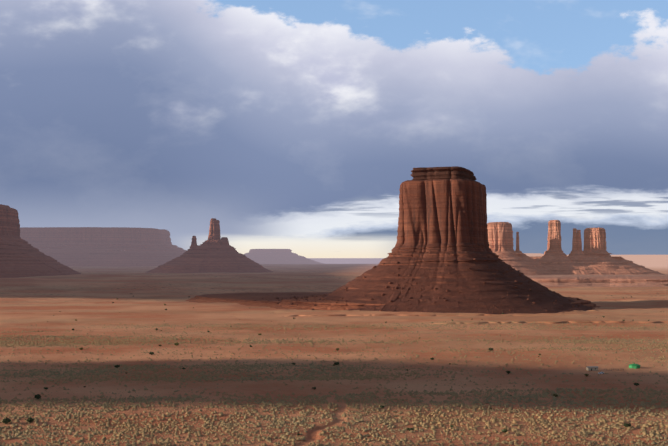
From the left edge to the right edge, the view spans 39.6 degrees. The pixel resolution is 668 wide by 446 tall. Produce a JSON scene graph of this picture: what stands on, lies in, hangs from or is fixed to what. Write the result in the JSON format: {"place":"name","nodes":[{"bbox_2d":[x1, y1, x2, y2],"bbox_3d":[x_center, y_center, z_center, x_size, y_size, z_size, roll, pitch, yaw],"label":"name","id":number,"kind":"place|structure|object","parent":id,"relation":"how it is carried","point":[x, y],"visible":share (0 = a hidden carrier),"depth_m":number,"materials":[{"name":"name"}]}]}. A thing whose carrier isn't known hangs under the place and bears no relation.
{"place":"outdoors","nodes":[
{"label":"outdoors","id":0,"kind":"place"},
{"bbox_2d":[0,264,667,445],"bbox_3d":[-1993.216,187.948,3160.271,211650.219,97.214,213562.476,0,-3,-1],"label":"ground","id":1,"kind":"structure","parent":0,"point":[86,297],"depth_m":989.48,"materials":[{"name":"brown sand"}]},
{"bbox_2d":[2,417,10,422],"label":"bush","id":2,"kind":"object","parent":1,"relation":"on","point":[7,420],"visible":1,"depth_m":550.39,"materials":[{"name":"green plant"}]},
{"bbox_2d":[0,204,80,277],"bbox_3d":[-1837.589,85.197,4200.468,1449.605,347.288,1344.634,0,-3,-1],"label":"butte","id":3,"kind":"object","parent":1,"relation":"on","point":[19,257],"visible":0.98,"depth_m":4074.76,"materials":[{"name":"brown stone"}]},
{"bbox_2d":[20,227,187,266],"bbox_3d":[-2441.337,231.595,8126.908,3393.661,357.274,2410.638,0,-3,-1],"label":"long mesa","id":4,"kind":"structure","parent":1,"relation":"on","point":[99,246],"depth_m":7633.69,"materials":[{"name":"brown stone"}]},
{"bbox_2d":[146,240,272,272],"bbox_3d":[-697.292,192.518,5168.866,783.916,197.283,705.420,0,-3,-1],"label":"talus slope","id":5,"kind":"structure","parent":1,"relation":"on","point":[214,256],"depth_m":5001.98,"materials":[{"name":"brown stone"}]},
{"bbox_2d":[185,236,196,253],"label":"rock spire","id":6,"kind":"structure","parent":5,"relation":"on","point":[194,242],"depth_m":5178.10,"materials":[{"name":"brown stone"}]},
{"bbox_2d":[208,218,217,239],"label":"spire","id":7,"kind":"structure","parent":5,"relation":"on","point":[212,235],"depth_m":5169.14,"materials":[{"name":"brown stone"}]},
{"bbox_2d":[215,220,220,239],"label":"rock spire","id":8,"kind":"structure","parent":5,"relation":"on","point":[218,228],"depth_m":5178.77,"materials":[{"name":"brown stone"}]},
{"bbox_2d":[221,237,228,243],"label":"rock outcrop","id":9,"kind":"object","parent":5,"relation":"on","point":[225,239],"visible":0.52,"depth_m":5174.08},
{"bbox_2d":[186,292,330,306],"bbox_3d":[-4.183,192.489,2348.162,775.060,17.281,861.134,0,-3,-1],"label":"apron","id":10,"kind":"object","parent":1,"relation":"on","point":[246,299],"visible":0.35,"depth_m":2306.69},
{"bbox_2d":[244,249,323,263],"bbox_3d":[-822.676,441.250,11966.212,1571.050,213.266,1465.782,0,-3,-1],"label":"mesa","id":11,"kind":"structure","parent":1,"relation":"on","point":[273,256],"depth_m":11648.67,"materials":[{"name":"stone"}]},
{"bbox_2d":[0,321,667,445],"bbox_3d":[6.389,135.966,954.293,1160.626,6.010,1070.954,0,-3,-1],"label":"sagebrush","id":12,"kind":"object","parent":1,"relation":"on","point":[542,422],"visible":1,"depth_m":620.41,"materials":[{"name":"plant"}]},
{"bbox_2d":[253,249,599,313],"bbox_3d":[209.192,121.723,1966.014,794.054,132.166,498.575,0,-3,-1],"label":"boulders","id":13,"kind":"object","parent":1,"relation":"on","point":[435,288],"visible":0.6,"depth_m":1912.47,"materials":[{"name":"brown stone"}]},
{"bbox_2d":[270,295,599,309],"bbox_3d":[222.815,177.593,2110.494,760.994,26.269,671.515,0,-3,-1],"label":"pedestal","id":14,"kind":"object","parent":1,"relation":"on","point":[302,304],"visible":0.25,"depth_m":1917.78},
{"bbox_2d":[322,166,594,313],"bbox_3d":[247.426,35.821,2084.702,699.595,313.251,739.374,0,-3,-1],"label":"butte","id":15,"kind":"object","parent":1,"relation":"on","point":[442,210],"visible":0.94,"depth_m":1954.39,"materials":[{"name":"brown stone"}]},
{"bbox_2d":[586,366,597,370],"bbox_3d":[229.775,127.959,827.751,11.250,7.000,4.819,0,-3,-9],"label":"car","id":16,"kind":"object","parent":1,"relation":"on","point":[591,368],"depth_m":825.92,"materials":[{"name":"beige metal"}]},
{"bbox_2d":[525,274,667,286],"bbox_3d":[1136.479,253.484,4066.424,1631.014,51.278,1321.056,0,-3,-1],"label":"platform","id":17,"kind":"structure","parent":1,"relation":"on","point":[603,280],"depth_m":3562.12,"materials":[{"name":"brown stone"}]},
{"bbox_2d":[493,251,552,274],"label":"talus","id":18,"kind":"structure","parent":17,"relation":"on","point":[521,264],"depth_m":4159.56,"materials":[{"name":"brown stone"}]},
{"bbox_2d":[487,222,521,253],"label":"butte","id":19,"kind":"object","parent":18,"relation":"on","point":[500,236],"visible":0.79,"depth_m":4269.63,"materials":[{"name":"brown stone"}]},
{"bbox_2d":[516,232,519,250],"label":"spire","id":20,"kind":"structure","parent":18,"relation":"on","point":[517,241],"depth_m":4340.20,"materials":[{"name":"brown stone"}]},
{"bbox_2d":[516,250,550,273],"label":"talus","id":21,"kind":"structure","parent":17,"relation":"on","point":[528,259],"depth_m":4276.50,"materials":[{"name":"brown stone"}]},
{"bbox_2d":[539,250,571,269],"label":"talus","id":22,"kind":"structure","parent":17,"relation":"on","point":[550,258],"depth_m":4341.73,"materials":[{"name":"brown stone"}]},
{"bbox_2d":[567,250,585,263],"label":"talus","id":23,"kind":"structure","parent":17,"relation":"on","point":[577,257],"depth_m":4369.98,"materials":[{"name":"brown stone"}]},
{"bbox_2d":[571,228,576,251],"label":"spire","id":24,"kind":"structure","parent":23,"relation":"on","point":[574,243],"depth_m":4415.44,"materials":[{"name":"brown stone"}]},
{"bbox_2d":[584,250,620,270],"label":"talus","id":25,"kind":"structure","parent":17,"relation":"on","point":[606,262],"depth_m":4333.83,"materials":[{"name":"brown stone"}]},
{"bbox_2d":[576,230,583,251],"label":"spire","id":26,"kind":"structure","parent":25,"relation":"on","point":[579,244],"depth_m":4417.35,"materials":[{"name":"brown stone"}]},
{"bbox_2d":[583,228,611,253],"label":"butte","id":27,"kind":"object","parent":25,"relation":"on","point":[594,238],"visible":0.85,"depth_m":4407.69,"materials":[{"name":"brown stone"}]},
{"bbox_2d":[629,363,640,368],"bbox_3d":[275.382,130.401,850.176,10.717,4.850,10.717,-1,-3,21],"label":"car","id":28,"kind":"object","parent":1,"relation":"on","point":[635,366],"visible":0.98,"depth_m":846.17,"materials":[{"name":"green metal"}]},
{"bbox_2d":[0,0,667,257],"label":"sky","id":29,"kind":"structure","parent":0,"point":[299,126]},
{"bbox_2d":[307,258,383,263],"bbox_3d":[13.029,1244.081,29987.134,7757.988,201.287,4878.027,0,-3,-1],"label":"plateau","id":30,"kind":"structure","parent":0,"point":[342,260],"depth_m":28768.22,"materials":[{"name":"brown stone"}]},
{"bbox_2d":[374,253,543,263],"bbox_3d":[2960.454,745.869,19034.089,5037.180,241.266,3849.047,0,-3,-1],"label":"ridge","id":31,"kind":"structure","parent":0,"point":[533,254],"depth_m":18542.73,"materials":[{"name":"brown stone"}]},
{"bbox_2d":[359,255,667,264],"bbox_3d":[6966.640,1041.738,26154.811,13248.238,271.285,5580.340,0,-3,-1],"label":"plateau","id":32,"kind":"structure","parent":0,"point":[650,259],"depth_m":24551.58,"materials":[{"name":"brown stone"}]},
{"bbox_2d":[544,220,564,253],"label":"tower","id":33,"kind":"structure","parent":0,"point":[554,235],"depth_m":4404.16,"materials":[{"name":"brown stone"}]},
{"bbox_2d":[531,256,662,274],"bbox_3d":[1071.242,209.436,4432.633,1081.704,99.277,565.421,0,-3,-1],"label":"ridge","id":34,"kind":"structure","parent":0,"point":[627,267],"depth_m":4270.66,"materials":[{"name":"brown stone"}]}
]}

